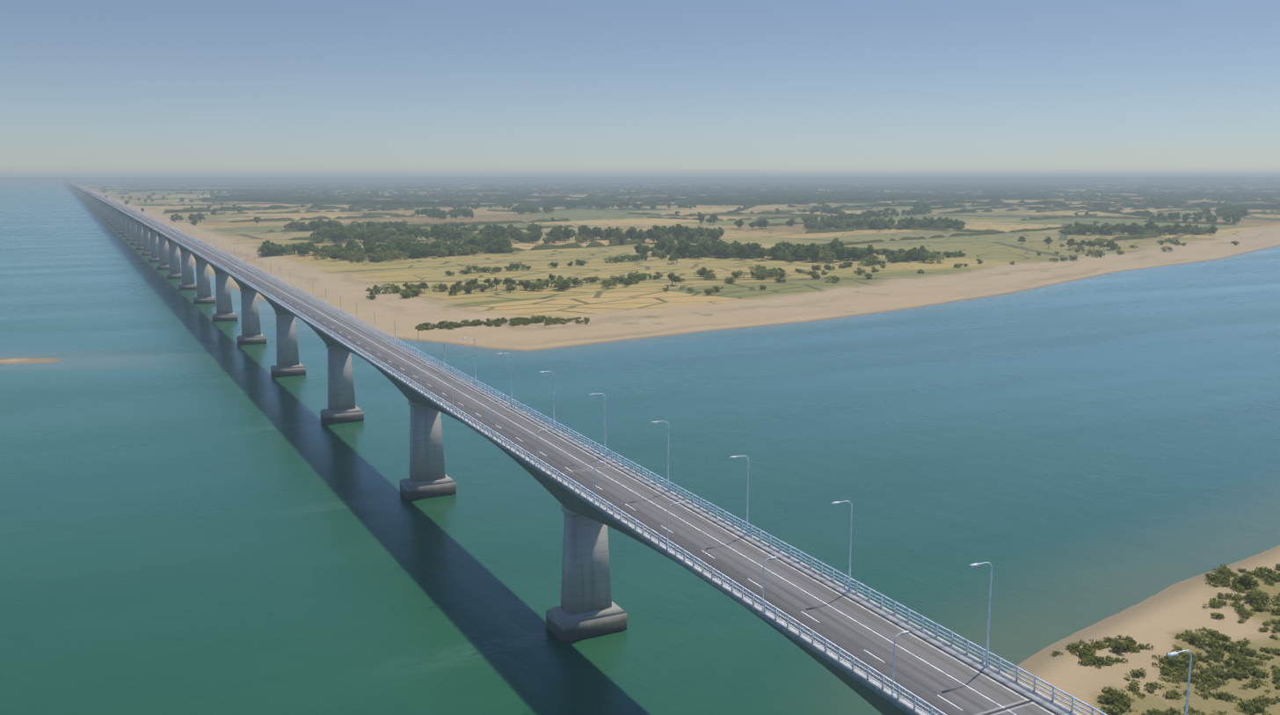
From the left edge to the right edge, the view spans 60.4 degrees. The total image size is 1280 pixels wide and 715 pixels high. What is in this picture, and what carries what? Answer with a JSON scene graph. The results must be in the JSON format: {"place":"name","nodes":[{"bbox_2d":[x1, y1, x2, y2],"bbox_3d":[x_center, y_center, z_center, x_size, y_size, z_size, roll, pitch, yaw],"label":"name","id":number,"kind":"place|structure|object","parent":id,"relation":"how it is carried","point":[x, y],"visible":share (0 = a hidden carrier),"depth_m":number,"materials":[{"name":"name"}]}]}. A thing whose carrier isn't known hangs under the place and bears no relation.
{"place":"outdoors","nodes":[
{"label":"outdoors","id":0,"kind":"place"},
{"bbox_2d":[0,175,1279,714],"bbox_3d":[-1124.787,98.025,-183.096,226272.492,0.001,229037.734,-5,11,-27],"label":"water","id":1,"kind":"structure","parent":0,"point":[202,512],"depth_m":239.38,"materials":[{"name":"teal liquid"}]},
{"bbox_2d":[0,175,1279,714],"bbox_3d":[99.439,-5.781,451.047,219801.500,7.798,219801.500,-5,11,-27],"label":"ground","id":2,"kind":"structure","parent":0,"point":[652,308],"depth_m":720.60,"materials":[{"name":"beige sand"}]},
{"bbox_2d":[62,180,626,642],"bbox_3d":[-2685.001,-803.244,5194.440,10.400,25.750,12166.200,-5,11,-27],"label":"bridge piers","id":3,"kind":"structure","parent":2,"relation":"on","point":[588,607],"depth_m":232.82,"materials":[{"name":"concrete"}]},
{"bbox_2d":[62,179,1057,714],"bbox_3d":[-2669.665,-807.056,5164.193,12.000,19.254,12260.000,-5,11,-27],"label":"bridge deck","id":4,"kind":"structure","parent":3,"relation":"on","point":[917,677],"depth_m":129.83,"materials":[{"name":"asphalt"}]},
{"bbox_2d":[67,181,1054,714],"bbox_3d":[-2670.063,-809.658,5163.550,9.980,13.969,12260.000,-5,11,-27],"label":"road markings","id":5,"kind":"object","parent":4,"relation":"on","point":[1010,708],"visible":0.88,"depth_m":121.22,"materials":[{"name":"paint"}]},
{"bbox_2d":[64,179,1080,714],"bbox_3d":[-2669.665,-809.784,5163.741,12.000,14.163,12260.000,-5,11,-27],"label":"bridge kerbs","id":6,"kind":"structure","parent":4,"relation":"on","point":[1008,680],"depth_m":126.38,"materials":[{"name":"concrete"}]},
{"bbox_2d":[166,221,445,370],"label":"street lights","id":7,"kind":"object","parent":6,"relation":"on","point":[312,287],"visible":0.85,"depth_m":354.39},
{"bbox_2d":[68,181,1106,714],"bbox_3d":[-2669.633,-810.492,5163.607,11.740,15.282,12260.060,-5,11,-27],"label":"bridge railings","id":8,"kind":"object","parent":6,"relation":"on","point":[680,550],"visible":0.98,"depth_m":130.29,"materials":[{"name":"grey metal"}]},
{"bbox_2d":[420,337,1192,714],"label":"street lamps","id":9,"kind":"object","parent":4,"relation":"on","point":[1169,654],"visible":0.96,"depth_m":115.37,"materials":[{"name":"grey metal"}]},
{"bbox_2d":[75,179,1279,217],"bbox_3d":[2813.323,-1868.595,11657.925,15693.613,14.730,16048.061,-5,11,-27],"label":"distant trees","id":10,"kind":"object","parent":2,"relation":"on","point":[719,196],"visible":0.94,"depth_m":3785.61,"materials":[{"name":"green plant"}]},
{"bbox_2d":[400,247,966,276],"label":"trees","id":11,"kind":"object","parent":2,"relation":"on","point":[845,265],"visible":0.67,"depth_m":800.99,"materials":[{"name":"green plant"}]},
{"bbox_2d":[166,195,1203,249],"bbox_3d":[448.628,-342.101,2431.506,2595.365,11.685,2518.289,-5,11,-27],"label":"hedgerow trees","id":12,"kind":"object","parent":2,"relation":"on","point":[623,238],"visible":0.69,"depth_m":1781.70,"materials":[{"name":"green plant"}]},
{"bbox_2d":[104,183,1279,225],"bbox_3d":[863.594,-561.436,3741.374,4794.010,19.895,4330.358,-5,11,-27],"label":"trees","id":13,"kind":"object","parent":2,"relation":"on","point":[1234,213],"visible":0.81,"depth_m":2140.53,"materials":[{"name":"green plant"}]},
{"bbox_2d":[142,196,1279,252],"bbox_3d":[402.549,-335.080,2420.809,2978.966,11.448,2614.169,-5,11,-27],"label":"trees","id":14,"kind":"object","parent":2,"relation":"on","point":[546,246],"depth_m":1603.18,"materials":[{"name":"green plant"}]},
{"bbox_2d":[261,199,1217,261],"bbox_3d":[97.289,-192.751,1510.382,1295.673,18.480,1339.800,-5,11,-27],"label":"trees","id":15,"kind":"object","parent":2,"relation":"on","point":[495,235],"visible":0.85,"depth_m":1073.68,"materials":[{"name":"green plant"}]},
{"bbox_2d":[402,235,1115,292],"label":"trees","id":16,"kind":"object","parent":2,"relation":"on","point":[1070,242],"visible":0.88,"depth_m":656.77,"materials":[{"name":"green plant"}]},
{"bbox_2d":[256,221,1271,712],"bbox_3d":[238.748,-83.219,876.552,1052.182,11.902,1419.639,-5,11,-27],"label":"bushes","id":17,"kind":"object","parent":2,"relation":"on","point":[563,283],"visible":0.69,"depth_m":833.03,"materials":[{"name":"green plant"}]},
{"bbox_2d":[417,316,1279,714],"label":"shrubs","id":18,"kind":"object","parent":2,"relation":"on","point":[1214,668],"visible":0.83,"depth_m":151.57,"materials":[{"name":"green plant"}]},
{"bbox_2d":[1049,563,1279,714],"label":"bushes","id":19,"kind":"object","parent":2,"relation":"on","point":[1167,670],"visible":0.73,"depth_m":152.27,"materials":[{"name":"green plant"}]},
{"bbox_2d":[0,0,1279,175],"label":"sky","id":20,"kind":"structure","parent":0,"point":[88,87],"materials":[{"name":"blue"}]}
]}

